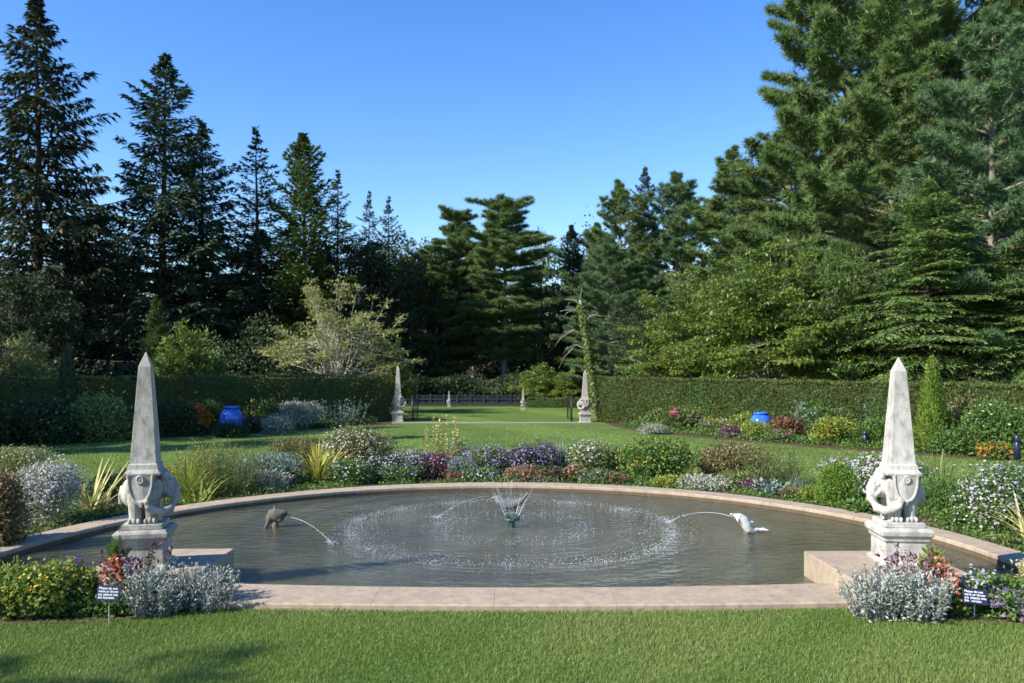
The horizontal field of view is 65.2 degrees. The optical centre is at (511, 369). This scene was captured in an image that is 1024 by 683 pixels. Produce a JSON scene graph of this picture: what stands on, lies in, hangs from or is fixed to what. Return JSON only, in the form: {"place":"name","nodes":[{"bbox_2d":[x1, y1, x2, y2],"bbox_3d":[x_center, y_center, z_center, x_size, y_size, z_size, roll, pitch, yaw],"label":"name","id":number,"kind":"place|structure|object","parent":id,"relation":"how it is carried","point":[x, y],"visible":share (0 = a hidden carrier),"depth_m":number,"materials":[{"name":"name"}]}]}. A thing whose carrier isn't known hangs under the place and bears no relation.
{"place":"outdoors","nodes":[
{"label":"outdoors","id":0,"kind":"place"},
{"bbox_2d":[390,389,588,405],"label":"woodland floor","id":1,"kind":"structure","parent":0,"point":[471,404],"depth_m":46.28,"materials":[{"name":"brown soil"}]},
{"bbox_2d":[0,0,148,379],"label":"spruce tree","id":2,"kind":"object","parent":1,"relation":"on","point":[42,244],"visible":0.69,"depth_m":46.53,"materials":[{"name":"green plant"}]},
{"bbox_2d":[46,203,151,371],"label":"spruce tree","id":3,"kind":"object","parent":1,"relation":"on","point":[141,322],"visible":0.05,"depth_m":55.69,"materials":[{"name":"green plant"}]},
{"bbox_2d":[59,50,273,379],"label":"spruce tree","id":4,"kind":"object","parent":1,"relation":"on","point":[143,191],"visible":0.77,"depth_m":49.05,"materials":[{"name":"green plant"}]},
{"bbox_2d":[123,121,260,373],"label":"spruce tree","id":5,"kind":"object","parent":1,"relation":"on","point":[215,189],"visible":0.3,"depth_m":52.63,"materials":[{"name":"green plant"}]},
{"bbox_2d":[196,126,313,378],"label":"fir tree","id":6,"kind":"object","parent":1,"relation":"on","point":[259,302],"visible":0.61,"depth_m":52.28,"materials":[{"name":"green plant"}]},
{"bbox_2d":[206,228,347,373],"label":"spruce tree","id":7,"kind":"object","parent":1,"relation":"on","point":[266,273],"visible":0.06,"depth_m":55.26,"materials":[{"name":"green plant"}]},
{"bbox_2d":[219,132,370,377],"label":"conifer tree","id":8,"kind":"object","parent":1,"relation":"on","point":[302,177],"visible":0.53,"depth_m":51.39,"materials":[{"name":"green plant"}]},
{"bbox_2d":[300,170,385,371],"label":"fir tree","id":9,"kind":"object","parent":1,"relation":"on","point":[336,220],"visible":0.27,"depth_m":54.87,"materials":[{"name":"green plant"}]},
{"bbox_2d":[273,219,425,377],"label":"broadleaf tree","id":10,"kind":"object","parent":1,"relation":"on","point":[359,254],"visible":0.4,"depth_m":55.81,"materials":[{"name":"green plant"}]},
{"bbox_2d":[0,204,742,389],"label":"wood","id":11,"kind":"object","parent":1,"relation":"on","point":[524,367],"visible":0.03,"depth_m":84.28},
{"bbox_2d":[356,236,484,377],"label":"broadleaf tree","id":12,"kind":"object","parent":1,"relation":"on","point":[421,281],"visible":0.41,"depth_m":59.52,"materials":[{"name":"green plant"}]},
{"bbox_2d":[392,237,492,381],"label":"pine tree","id":13,"kind":"object","parent":1,"relation":"on","point":[454,333],"visible":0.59,"depth_m":60.49,"materials":[{"name":"green plant"}]},
{"bbox_2d":[422,203,494,387],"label":"pine tree","id":14,"kind":"object","parent":1,"relation":"on","point":[451,230],"visible":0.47,"depth_m":63.13,"materials":[{"name":"green plant"}]},
{"bbox_2d":[406,394,524,403],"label":"lattice fence","id":15,"kind":"object","parent":1,"relation":"on","point":[455,399],"visible":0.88,"depth_m":46.48,"materials":[{"name":"blue paint"}]},
{"bbox_2d":[18,306,1007,401],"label":"undergrowth","id":16,"kind":"object","parent":1,"relation":"on","point":[465,385],"visible":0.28,"depth_m":47.89,"materials":[{"name":"green plant"}]},
{"bbox_2d":[455,192,582,380],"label":"pine tree","id":17,"kind":"object","parent":1,"relation":"on","point":[485,305],"visible":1,"depth_m":58.99,"materials":[{"name":"green plant"}]},
{"bbox_2d":[504,362,563,399],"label":"shrub","id":18,"kind":"object","parent":1,"relation":"on","point":[539,381],"visible":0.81,"depth_m":46.40,"materials":[{"name":"green plant"}]},
{"bbox_2d":[502,226,580,368],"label":"pine tree","id":19,"kind":"object","parent":1,"relation":"on","point":[547,274],"visible":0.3,"depth_m":67.20,"materials":[{"name":"green plant"}]},
{"bbox_2d":[538,224,603,391],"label":"conifer tree","id":20,"kind":"object","parent":1,"relation":"on","point":[571,236],"visible":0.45,"depth_m":63.66,"materials":[{"name":"green plant"}]},
{"bbox_2d":[557,236,669,383],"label":"pine tree","id":21,"kind":"object","parent":1,"relation":"on","point":[611,268],"visible":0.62,"depth_m":47.04,"materials":[{"name":"green plant"}]},
{"bbox_2d":[549,178,679,378],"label":"pine tree","id":22,"kind":"object","parent":1,"relation":"on","point":[618,205],"visible":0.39,"depth_m":55.53,"materials":[{"name":"green plant"}]},
{"bbox_2d":[620,170,726,364],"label":"pine tree","id":23,"kind":"object","parent":1,"relation":"on","point":[678,193],"visible":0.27,"depth_m":54.62,"materials":[{"name":"green plant"}]},
{"bbox_2d":[656,144,787,377],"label":"pine tree","id":24,"kind":"object","parent":1,"relation":"on","point":[715,203],"visible":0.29,"depth_m":49.41,"materials":[{"name":"green plant"}]},
{"bbox_2d":[704,129,882,384],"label":"pine tree","id":25,"kind":"object","parent":1,"relation":"on","point":[763,189],"visible":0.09,"depth_m":45.98,"materials":[{"name":"green plant"}]},
{"bbox_2d":[841,0,1023,327],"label":"pine tree","id":26,"kind":"object","parent":1,"relation":"on","point":[951,21],"visible":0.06,"depth_m":42.68,"materials":[{"name":"green plant"}]},
{"bbox_2d":[0,0,984,365],"label":"sky","id":27,"kind":"structure","parent":0,"point":[423,105],"materials":[{"name":"blue"}]},
{"bbox_2d":[0,406,1023,682],"bbox_3d":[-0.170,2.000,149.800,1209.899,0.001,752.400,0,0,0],"label":"lawn","id":28,"kind":"structure","parent":0,"point":[490,414],"depth_m":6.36,"materials":[{"name":"green plant"}]},
{"bbox_2d":[0,443,60,470],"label":"feathery plant","id":29,"kind":"object","parent":28,"relation":"on","point":[27,456],"visible":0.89,"depth_m":15.76,"materials":[{"name":"green plant"}]},
{"bbox_2d":[0,608,206,623],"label":"flower bed","id":30,"kind":"object","parent":28,"relation":"on","point":[69,618],"visible":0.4,"depth_m":6.41,"materials":[{"name":"soil"}]},
{"bbox_2d":[0,555,94,622],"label":"lantana bush","id":31,"kind":"object","parent":30,"relation":"on","point":[29,592],"visible":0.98,"depth_m":6.39,"materials":[{"name":"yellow plant"}]},
{"bbox_2d":[50,561,103,615],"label":"lantana bush","id":32,"kind":"object","parent":30,"relation":"on","point":[87,589],"visible":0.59,"depth_m":6.56,"materials":[{"name":"green plant"}]},
{"bbox_2d":[77,592,134,619],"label":"leafy plant","id":33,"kind":"object","parent":30,"relation":"on","point":[96,605],"visible":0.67,"depth_m":6.45,"materials":[{"name":"green plant"}]},
{"bbox_2d":[99,536,172,600],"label":"purple leaf plant","id":34,"kind":"object","parent":30,"relation":"on","point":[128,560],"visible":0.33,"depth_m":6.71,"materials":[{"name":"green plant"}]},
{"bbox_2d":[96,553,202,619],"bbox_3d":[-2.981,1.776,6.605,0.807,0.498,0.680,0,0,-28],"label":"silver plant","id":35,"kind":"object","parent":30,"relation":"on","point":[139,599],"visible":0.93,"depth_m":6.49,"materials":[{"name":"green plant"}]},
{"bbox_2d":[154,561,242,613],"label":"silver plant","id":36,"kind":"object","parent":30,"relation":"on","point":[209,595],"visible":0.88,"depth_m":6.64,"materials":[{"name":"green plant"}]},
{"bbox_2d":[1,421,391,446],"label":"flower bed","id":37,"kind":"object","parent":28,"relation":"on","point":[377,423],"visible":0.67,"depth_m":25.50,"materials":[{"name":"soil"}]},
{"bbox_2d":[0,389,82,446],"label":"shrub","id":38,"kind":"object","parent":37,"relation":"on","point":[47,422],"visible":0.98,"depth_m":21.11,"materials":[{"name":"green plant"}]},
{"bbox_2d":[56,342,81,437],"bbox_3d":[-12.766,0.590,23.006,0.867,2.819,0.839,0,0,16],"label":"columnar conifer","id":39,"kind":"object","parent":37,"relation":"on","point":[67,381],"visible":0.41,"depth_m":22.86,"materials":[{"name":"green plant"}]},
{"bbox_2d":[55,389,133,442],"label":"shrub","id":40,"kind":"object","parent":37,"relation":"on","point":[100,418],"visible":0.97,"depth_m":22.28,"materials":[{"name":"green plant"}]},
{"bbox_2d":[157,392,199,436],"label":"leafy plant","id":41,"kind":"object","parent":37,"relation":"on","point":[180,418],"visible":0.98,"depth_m":24.14,"materials":[{"name":"green plant"}]},
{"bbox_2d":[0,416,378,446],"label":"ground cover","id":42,"kind":"object","parent":37,"relation":"on","point":[328,422],"visible":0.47,"depth_m":27.18,"materials":[{"name":"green plant"}]},
{"bbox_2d":[0,373,393,428],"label":"clipped hedge","id":43,"kind":"object","parent":37,"relation":"on","point":[373,392],"visible":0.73,"depth_m":28.30,"materials":[{"name":"green plant"}]},
{"bbox_2d":[278,398,323,429],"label":"grey shrub","id":44,"kind":"object","parent":37,"relation":"on","point":[299,412],"visible":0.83,"depth_m":26.90,"materials":[{"name":"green plant"}]},
{"bbox_2d":[266,433,324,467],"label":"brown shrub","id":45,"kind":"object","parent":28,"relation":"on","point":[288,446],"visible":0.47,"depth_m":16.13,"materials":[{"name":"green plant"}]},
{"bbox_2d":[371,334,417,409],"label":"shrub","id":46,"kind":"object","parent":28,"relation":"on","point":[407,390],"visible":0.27,"depth_m":37.79,"materials":[{"name":"green plant"}]},
{"bbox_2d":[0,482,1023,611],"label":"fountain pool","id":47,"kind":"structure","parent":28,"relation":"on","point":[820,567],"depth_m":7.13,"materials":[{"name":"beige stone"}]},
{"bbox_2d":[112,352,181,570],"bbox_3d":[-3.326,0.818,7.358,0.538,1.965,0.463,0,0,-12],"label":"elephant obelisk","id":48,"kind":"object","parent":47,"relation":"on","point":[150,483],"visible":0.98,"depth_m":7.24,"materials":[{"name":"stone"}]},
{"bbox_2d":[0,491,1023,587],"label":"water","id":49,"kind":"structure","parent":47,"relation":"in","point":[720,549],"depth_m":9.41,"materials":[{"name":"liquid"}]},
{"bbox_2d":[327,425,703,570],"bbox_3d":[-0.024,1.532,10.321,4.931,1.596,5.018,0,0,0],"label":"fountain jet","id":50,"kind":"object","parent":49,"relation":"on","point":[511,520],"visible":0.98,"depth_m":10.20,"materials":[{"name":"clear liquid"}]},
{"bbox_2d":[863,357,934,567],"bbox_3d":[3.562,0.835,7.453,0.538,1.910,0.463,0,0,5],"label":"elephant obelisk","id":51,"kind":"object","parent":47,"relation":"on","point":[895,485],"visible":1,"depth_m":7.35,"materials":[{"name":"stone"}]},
{"bbox_2d":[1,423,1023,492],"bbox_3d":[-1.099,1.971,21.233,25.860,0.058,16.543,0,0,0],"label":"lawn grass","id":52,"kind":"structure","parent":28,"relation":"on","point":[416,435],"depth_m":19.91,"materials":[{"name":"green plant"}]},
{"bbox_2d":[14,469,1023,552],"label":"ground cover","id":53,"kind":"object","parent":28,"relation":"on","point":[86,512],"visible":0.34,"depth_m":12.01,"materials":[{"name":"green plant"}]},
{"bbox_2d":[0,451,41,546],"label":"shrub","id":54,"kind":"object","parent":53,"relation":"on","point":[12,506],"visible":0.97,"depth_m":8.90,"materials":[{"name":"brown plant"}]},
{"bbox_2d":[13,446,91,527],"bbox_3d":[-6.152,1.517,10.320,1.318,1.033,1.119,0,0,0],"label":"aster clump","id":55,"kind":"object","parent":53,"relation":"on","point":[47,494],"visible":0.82,"depth_m":10.24,"materials":[{"name":"white plant"}]},
{"bbox_2d":[51,457,129,511],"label":"yucca","id":56,"kind":"object","parent":53,"relation":"on","point":[90,504],"visible":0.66,"depth_m":11.28,"materials":[{"name":"yellow plant"}]},
{"bbox_2d":[164,449,233,499],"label":"daylily","id":57,"kind":"object","parent":53,"relation":"on","point":[185,483],"visible":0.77,"depth_m":12.20,"materials":[{"name":"green plant"}]},
{"bbox_2d":[173,435,276,497],"bbox_3d":[-4.613,1.495,13.004,1.799,1.070,1.824,0,0,0],"label":"feathery shrub","id":58,"kind":"object","parent":53,"relation":"on","point":[230,483],"visible":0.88,"depth_m":12.72,"materials":[{"name":"green plant"}]},
{"bbox_2d":[233,444,305,480],"bbox_3d":[-4.277,1.667,13.983,1.402,0.772,1.285,0,0,0],"label":"blue mound","id":59,"kind":"object","parent":53,"relation":"on","point":[284,462],"visible":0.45,"depth_m":13.89,"materials":[{"name":"plant"}]},
{"bbox_2d":[282,436,355,482],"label":"yucca","id":60,"kind":"object","parent":53,"relation":"on","point":[316,469],"visible":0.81,"depth_m":14.20,"materials":[{"name":"plant"}]},
{"bbox_2d":[321,455,379,484],"bbox_3d":[-2.818,1.758,14.092,1.106,0.548,0.934,0,0,0],"label":"white aster","id":61,"kind":"object","parent":53,"relation":"on","point":[355,470],"visible":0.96,"depth_m":13.89,"materials":[{"name":"green"}]},
{"bbox_2d":[308,423,433,466],"bbox_3d":[-2.951,1.503,15.598,2.243,1.061,1.745,0,0,32],"label":"seedy bush","id":62,"kind":"object","parent":53,"relation":"on","point":[361,444],"visible":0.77,"depth_m":15.23,"materials":[{"name":"green plant"}]},
{"bbox_2d":[414,449,460,480],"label":"red clump","id":63,"kind":"object","parent":53,"relation":"on","point":[438,467],"visible":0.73,"depth_m":14.56,"materials":[{"name":"green"}]},
{"bbox_2d":[458,443,511,477],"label":"purple clump","id":64,"kind":"object","parent":53,"relation":"on","point":[489,455],"visible":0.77,"depth_m":14.70,"materials":[{"name":"green"}]},
{"bbox_2d":[502,437,568,472],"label":"purple clump","id":65,"kind":"object","parent":53,"relation":"on","point":[531,456],"visible":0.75,"depth_m":14.81,"materials":[{"name":"green"}]},
{"bbox_2d":[561,435,614,471],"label":"white clump","id":66,"kind":"object","parent":53,"relation":"on","point":[583,455],"visible":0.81,"depth_m":14.90,"materials":[{"name":"green"}]},
{"bbox_2d":[609,429,705,480],"bbox_3d":[2.629,1.563,14.516,1.870,0.964,1.787,0,0,0],"label":"lantana bush","id":67,"kind":"object","parent":53,"relation":"on","point":[657,458],"visible":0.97,"depth_m":14.36,"materials":[{"name":"green plant"}]},
{"bbox_2d":[667,472,740,490],"bbox_3d":[3.316,1.883,13.606,1.588,0.299,1.139,0,0,0],"label":"grey edging","id":68,"kind":"object","parent":53,"relation":"on","point":[708,481],"visible":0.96,"depth_m":13.33,"materials":[{"name":"green"}]},
{"bbox_2d":[691,434,781,477],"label":"olive bush","id":69,"kind":"object","parent":53,"relation":"on","point":[717,459],"visible":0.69,"depth_m":14.75,"materials":[{"name":"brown plant"}]},
{"bbox_2d":[730,440,814,484],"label":"wispy plant","id":70,"kind":"object","parent":53,"relation":"on","point":[775,473],"visible":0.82,"depth_m":13.96,"materials":[{"name":"green plant"}]},
{"bbox_2d":[814,460,862,506],"bbox_3d":[4.798,1.666,11.804,0.680,0.692,0.581,0,0,0],"label":"clipped ball","id":71,"kind":"object","parent":53,"relation":"on","point":[838,484],"visible":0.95,"depth_m":11.71,"materials":[{"name":"green plant"}]},
{"bbox_2d":[837,447,946,500],"bbox_3d":[5.852,1.589,12.380,1.607,0.869,1.262,0,0,0],"label":"aster clump","id":72,"kind":"object","parent":53,"relation":"on","point":[868,474],"visible":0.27,"depth_m":12.26,"materials":[{"name":"white plant"}]},
{"bbox_2d":[918,471,988,514],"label":"grassy clump","id":73,"kind":"object","parent":53,"relation":"on","point":[937,491],"visible":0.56,"depth_m":11.07,"materials":[{"name":"green plant"}]},
{"bbox_2d":[944,456,1023,535],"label":"aster clump","id":74,"kind":"object","parent":53,"relation":"on","point":[1007,483],"visible":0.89,"depth_m":9.87,"materials":[{"name":"white"}]},
{"bbox_2d":[556,290,599,411],"bbox_3d":[3.156,-0.925,38.085,2.296,6.002,0.736,0,0,0],"label":"leaning tree","id":75,"kind":"object","parent":28,"relation":"on","point":[589,362],"visible":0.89,"depth_m":37.96,"materials":[{"name":"green plant"}]},
{"bbox_2d":[595,376,1023,445],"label":"clipped hedge","id":76,"kind":"object","parent":28,"relation":"on","point":[626,399],"visible":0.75,"depth_m":25.21,"materials":[{"name":"green plant"}]},
{"bbox_2d":[604,422,1023,461],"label":"flower bed","id":77,"kind":"object","parent":28,"relation":"on","point":[783,443],"visible":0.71,"depth_m":21.39,"materials":[{"name":"soil"}]},
{"bbox_2d":[651,400,726,430],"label":"rose bush","id":78,"kind":"object","parent":77,"relation":"on","point":[686,415],"visible":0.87,"depth_m":25.92,"materials":[{"name":"green plant"}]},
{"bbox_2d":[789,397,844,437],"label":"leafy shrub","id":79,"kind":"object","parent":77,"relation":"on","point":[811,417],"visible":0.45,"depth_m":23.38,"materials":[{"name":"green plant"}]},
{"bbox_2d":[619,417,1023,459],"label":"ground cover","id":80,"kind":"object","parent":77,"relation":"on","point":[760,437],"visible":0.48,"depth_m":21.87,"materials":[{"name":"green plant"}]},
{"bbox_2d":[804,413,860,444],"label":"leafy plant","id":81,"kind":"object","parent":77,"relation":"on","point":[827,427],"visible":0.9,"depth_m":21.34,"materials":[{"name":"yellow plant"}]},
{"bbox_2d":[912,354,951,451],"bbox_3d":[10.295,0.798,19.605,0.935,2.404,0.967,0,0,-17],"label":"columnar conifer","id":82,"kind":"object","parent":77,"relation":"on","point":[931,394],"visible":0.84,"depth_m":19.42,"materials":[{"name":"green plant"}]},
{"bbox_2d":[923,418,994,455],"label":"leafy plant","id":83,"kind":"object","parent":77,"relation":"on","point":[965,438],"visible":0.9,"depth_m":18.64,"materials":[{"name":"green plant"}]},
{"bbox_2d":[953,388,1023,452],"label":"white flower bush","id":84,"kind":"object","parent":77,"relation":"on","point":[1002,425],"visible":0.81,"depth_m":18.76,"materials":[{"name":"green plant"}]},
{"bbox_2d":[768,244,920,385],"bbox_3d":[12.123,-1.366,30.126,5.928,6.748,5.816,0,0,-9],"label":"dogwood tree","id":85,"kind":"object","parent":28,"relation":"on","point":[848,335],"visible":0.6,"depth_m":29.00,"materials":[{"name":"green plant"}]},
{"bbox_2d":[893,608,1023,624],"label":"flower bed","id":86,"kind":"object","parent":28,"relation":"on","point":[955,618],"visible":0.2,"depth_m":6.39,"materials":[{"name":"soil"}]},
{"bbox_2d":[834,559,931,623],"bbox_3d":[2.982,1.795,6.492,0.694,0.448,0.693,0,0,21],"label":"silver plant","id":87,"kind":"object","parent":86,"relation":"on","point":[883,602],"visible":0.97,"depth_m":6.38,"materials":[{"name":"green plant"}]},
{"bbox_2d":[880,564,958,623],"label":"silver plant","id":88,"kind":"object","parent":86,"relation":"on","point":[922,613],"visible":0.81,"depth_m":6.33,"materials":[{"name":"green plant"}]},
{"bbox_2d":[961,564,1007,611],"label":"lilac flower","id":89,"kind":"object","parent":86,"relation":"on","point":[976,580],"visible":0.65,"depth_m":6.66,"materials":[{"name":"white plant"}]},
{"bbox_2d":[986,584,1023,621],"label":"purple flower","id":90,"kind":"object","parent":86,"relation":"on","point":[1011,604],"visible":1,"depth_m":6.38,"materials":[{"name":"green plant"}]},
{"bbox_2d":[943,230,1023,388],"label":"hemlock tree","id":91,"kind":"object","parent":28,"relation":"on","point":[1017,376],"visible":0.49,"depth_m":26.68,"materials":[{"name":"green plant"}]},
{"label":"woodland floor","id":92,"kind":"structure","parent":0,"visible":0},
{"bbox_2d":[606,299,692,381],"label":"broadleaf tree","id":93,"kind":"object","parent":92,"relation":"on","point":[636,320],"visible":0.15,"depth_m":42.44,"materials":[{"name":"green plant"}]},
{"bbox_2d":[612,269,769,381],"bbox_3d":[7.917,-1.255,35.147,7.046,6.525,7.181,0,0,-19],"label":"dogwood tree","id":94,"kind":"object","parent":92,"relation":"on","point":[690,316],"visible":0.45,"depth_m":34.29,"materials":[{"name":"green plant"}]},
{"bbox_2d":[663,237,880,384],"bbox_3d":[10.142,-1.571,30.836,8.010,7.158,7.859,0,0,-11],"label":"dogwood tree","id":95,"kind":"object","parent":92,"relation":"on","point":[737,355],"visible":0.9,"depth_m":29.72,"materials":[{"name":"green plant"}]},
{"bbox_2d":[725,0,987,378],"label":"pine tree","id":96,"kind":"object","parent":92,"relation":"on","point":[802,109],"visible":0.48,"depth_m":37.91,"materials":[{"name":"green plant"}]},
{"bbox_2d":[766,50,1008,377],"bbox_3d":[16.457,-6.196,36.276,11.013,16.405,10.604,0,0,-22],"label":"pine tree","id":97,"kind":"object","parent":92,"relation":"on","point":[876,109],"visible":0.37,"depth_m":34.61,"materials":[{"name":"green plant"}]},
{"bbox_2d":[822,175,1023,388],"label":"hemlock tree","id":98,"kind":"object","parent":92,"relation":"on","point":[925,313],"visible":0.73,"depth_m":27.21,"materials":[{"name":"green plant"}]},
{"bbox_2d":[853,1,1023,388],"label":"pine tree","id":99,"kind":"object","parent":92,"relation":"on","point":[992,39],"visible":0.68,"depth_m":28.25,"materials":[{"name":"green plant"}]},
{"bbox_2d":[964,0,1023,334],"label":"pine tree","id":100,"kind":"object","parent":92,"relation":"on","point":[1011,5],"visible":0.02,"depth_m":41.72,"materials":[{"name":"green plant"}]},
{"label":"woodland floor","id":101,"kind":"structure","parent":0,"visible":0},
{"bbox_2d":[0,329,78,380],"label":"shrub","id":102,"kind":"object","parent":101,"relation":"on","point":[24,365],"visible":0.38,"depth_m":28.14,"materials":[{"name":"green plant"}]},
{"bbox_2d":[0,261,110,374],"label":"broadleaf tree","id":103,"kind":"object","parent":101,"relation":"on","point":[10,302],"visible":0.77,"depth_m":39.95,"materials":[{"name":"green plant"}]},
{"bbox_2d":[136,295,171,374],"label":"conifer tree","id":104,"kind":"object","parent":101,"relation":"on","point":[155,335],"visible":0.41,"depth_m":41.77,"materials":[{"name":"green plant"}]},
{"bbox_2d":[149,318,233,379],"bbox_3d":[-12.709,-0.024,31.594,3.939,4.059,4.555,0,0,7],"label":"shrub","id":105,"kind":"object","parent":101,"relation":"on","point":[195,360],"visible":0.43,"depth_m":30.92,"materials":[{"name":"green plant"}]},
{"bbox_2d":[252,274,427,386],"bbox_3d":[-7.909,-1.108,36.244,7.884,6.244,7.720,0,0,-29],"label":"tree","id":106,"kind":"object","parent":101,"relation":"on","point":[328,357],"visible":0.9,"depth_m":35.67,"materials":[{"name":"green plant"}]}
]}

